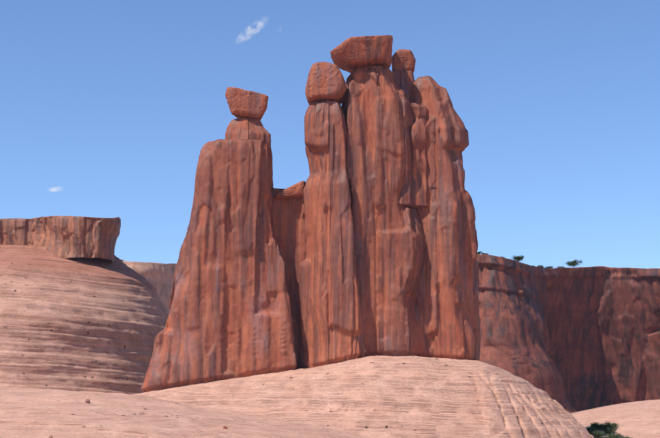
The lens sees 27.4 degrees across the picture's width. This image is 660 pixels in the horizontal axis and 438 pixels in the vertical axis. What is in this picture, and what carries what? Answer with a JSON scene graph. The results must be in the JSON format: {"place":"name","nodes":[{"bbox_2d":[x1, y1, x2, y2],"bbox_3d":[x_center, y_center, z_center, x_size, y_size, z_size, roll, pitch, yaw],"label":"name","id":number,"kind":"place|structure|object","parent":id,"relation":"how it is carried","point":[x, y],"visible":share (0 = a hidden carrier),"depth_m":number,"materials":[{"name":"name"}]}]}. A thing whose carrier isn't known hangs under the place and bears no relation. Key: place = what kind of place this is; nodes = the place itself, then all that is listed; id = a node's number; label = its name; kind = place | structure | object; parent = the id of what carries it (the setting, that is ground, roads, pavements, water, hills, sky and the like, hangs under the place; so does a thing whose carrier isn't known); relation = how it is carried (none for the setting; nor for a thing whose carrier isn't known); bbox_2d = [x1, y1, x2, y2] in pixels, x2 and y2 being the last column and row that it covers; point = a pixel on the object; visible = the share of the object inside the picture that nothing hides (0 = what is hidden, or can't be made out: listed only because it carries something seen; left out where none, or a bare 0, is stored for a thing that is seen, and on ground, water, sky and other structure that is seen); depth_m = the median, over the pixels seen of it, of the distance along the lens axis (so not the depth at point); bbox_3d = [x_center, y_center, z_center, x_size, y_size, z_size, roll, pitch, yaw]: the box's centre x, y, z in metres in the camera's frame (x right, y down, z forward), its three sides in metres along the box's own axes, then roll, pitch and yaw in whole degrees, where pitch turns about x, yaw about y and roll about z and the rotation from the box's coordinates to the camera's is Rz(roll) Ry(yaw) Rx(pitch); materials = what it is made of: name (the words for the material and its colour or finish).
{"place":"outdoors","nodes":[
{"label":"outdoors","id":0,"kind":"place"},
{"bbox_2d":[122,261,175,312],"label":"cliff","id":1,"kind":"structure","parent":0,"point":[159,277],"depth_m":1096.53,"materials":[{"name":"brown stone"}]},
{"bbox_2d":[0,399,659,437],"bbox_3d":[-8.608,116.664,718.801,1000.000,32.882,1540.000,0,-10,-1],"label":"terrain","id":2,"kind":"structure","parent":0,"point":[13,430],"depth_m":262.75,"materials":[{"name":"stone"}]},
{"bbox_2d":[0,245,168,393],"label":"dome rock","id":3,"kind":"object","parent":2,"relation":"on","point":[79,324],"visible":0.69,"depth_m":418.24,"materials":[{"name":"stone"}]},
{"bbox_2d":[0,216,120,262],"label":"cap rock","id":4,"kind":"object","parent":3,"relation":"on","point":[74,236],"visible":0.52,"depth_m":450.58,"materials":[{"name":"brown stone"}]},
{"bbox_2d":[141,139,296,392],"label":"rock tower","id":5,"kind":"structure","parent":2,"relation":"on","point":[229,317],"depth_m":391.35,"materials":[{"name":"brown stone"}]},
{"bbox_2d":[225,118,271,216],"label":"rock pedestal","id":6,"kind":"object","parent":5,"relation":"on","point":[247,128],"visible":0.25,"depth_m":404.23,"materials":[{"name":"brown stone"}]},
{"bbox_2d":[225,87,267,119],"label":"balanced boulder","id":7,"kind":"object","parent":6,"relation":"on","point":[242,103],"visible":0.85,"depth_m":405.03,"materials":[{"name":"brown stone"}]},
{"bbox_2d":[299,101,365,368],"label":"rock tower","id":8,"kind":"structure","parent":2,"relation":"on","point":[331,321],"depth_m":392.81,"materials":[{"name":"brown stone"}]},
{"bbox_2d":[305,62,345,104],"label":"boulder","id":9,"kind":"object","parent":8,"relation":"on","point":[325,81],"visible":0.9,"depth_m":401.15,"materials":[{"name":"brown stone"}]},
{"bbox_2d":[342,66,427,356],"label":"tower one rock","id":10,"kind":"object","parent":2,"relation":"on","point":[390,244],"visible":0.67,"depth_m":396.15,"materials":[{"name":"brown stone"}]},
{"bbox_2d":[330,35,392,72],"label":"balanced boulder","id":11,"kind":"object","parent":10,"relation":"on","point":[350,54],"visible":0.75,"depth_m":404.72,"materials":[{"name":"brown stone"}]},
{"bbox_2d":[393,70,414,101],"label":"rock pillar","id":12,"kind":"structure","parent":10,"relation":"on","point":[406,79],"depth_m":414.87,"materials":[{"name":"brown stone"}]},
{"bbox_2d":[391,49,415,71],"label":"boulder","id":13,"kind":"object","parent":12,"relation":"on","point":[403,59],"visible":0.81,"depth_m":416.77,"materials":[{"name":"brown stone"}]},
{"bbox_2d":[410,76,477,359],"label":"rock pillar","id":14,"kind":"structure","parent":2,"relation":"on","point":[444,303],"depth_m":398.73,"materials":[{"name":"brown stone"}]},
{"bbox_2d":[398,102,461,207],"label":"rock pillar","id":15,"kind":"structure","parent":14,"relation":"attached to","point":[415,193],"depth_m":403.24,"materials":[{"name":"brown stone"}]},
{"bbox_2d":[476,254,659,412],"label":"cliff rock","id":16,"kind":"object","parent":2,"relation":"on","point":[574,339],"visible":0.42,"depth_m":674.62,"materials":[{"name":"brown stone"}]},
{"bbox_2d":[511,255,523,260],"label":"juniper tree","id":17,"kind":"object","parent":16,"relation":"on","point":[517,258],"visible":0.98,"depth_m":599.44,"materials":[{"name":"green plant"}]},
{"bbox_2d":[565,259,582,266],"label":"juniper tree","id":18,"kind":"object","parent":16,"relation":"on","point":[568,263],"visible":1,"depth_m":681.27,"materials":[{"name":"green plant"}]},
{"bbox_2d":[0,0,659,268],"label":"sky","id":19,"kind":"structure","parent":0,"point":[109,108],"materials":[{"name":"blue"}]},
{"label":"ground","id":20,"kind":"structure","parent":0,"visible":0},
{"bbox_2d":[0,356,659,437],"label":"pedestal rock","id":21,"kind":"object","parent":20,"relation":"on","point":[394,397],"visible":0.83,"depth_m":357.52,"materials":[{"name":"stone"}]},
{"bbox_2d":[169,187,480,369],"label":"rock wall","id":22,"kind":"structure","parent":21,"relation":"on","point":[288,221],"depth_m":401.71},
{"bbox_2d":[274,181,305,199],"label":"boulder","id":23,"kind":"object","parent":22,"relation":"on","point":[294,191],"visible":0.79,"depth_m":401.85,"materials":[{"name":"brown stone"}]},
{"bbox_2d":[586,427,597,431],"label":"bush","id":24,"kind":"object","parent":21,"relation":"on","point":[589,429],"visible":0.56,"depth_m":436.31,"materials":[{"name":"green plant"}]},
{"bbox_2d":[589,430,604,437],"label":"bush","id":25,"kind":"object","parent":21,"relation":"on","point":[596,433],"visible":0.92,"depth_m":426.26,"materials":[{"name":"green plant"}]},
{"bbox_2d":[590,422,603,429],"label":"bush","id":26,"kind":"object","parent":21,"relation":"on","point":[598,426],"visible":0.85,"depth_m":443.21,"materials":[{"name":"green plant"}]},
{"bbox_2d":[600,426,616,434],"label":"bush","id":27,"kind":"object","parent":21,"relation":"on","point":[610,430],"visible":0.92,"depth_m":431.64,"materials":[{"name":"green plant"}]},
{"bbox_2d":[603,422,618,429],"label":"bush","id":28,"kind":"object","parent":21,"relation":"on","point":[611,425],"visible":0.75,"depth_m":441.08,"materials":[{"name":"green plant"}]},
{"bbox_2d":[606,432,625,437],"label":"bush","id":29,"kind":"object","parent":21,"relation":"on","point":[618,435],"visible":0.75,"depth_m":415.19,"materials":[{"name":"green plant"}]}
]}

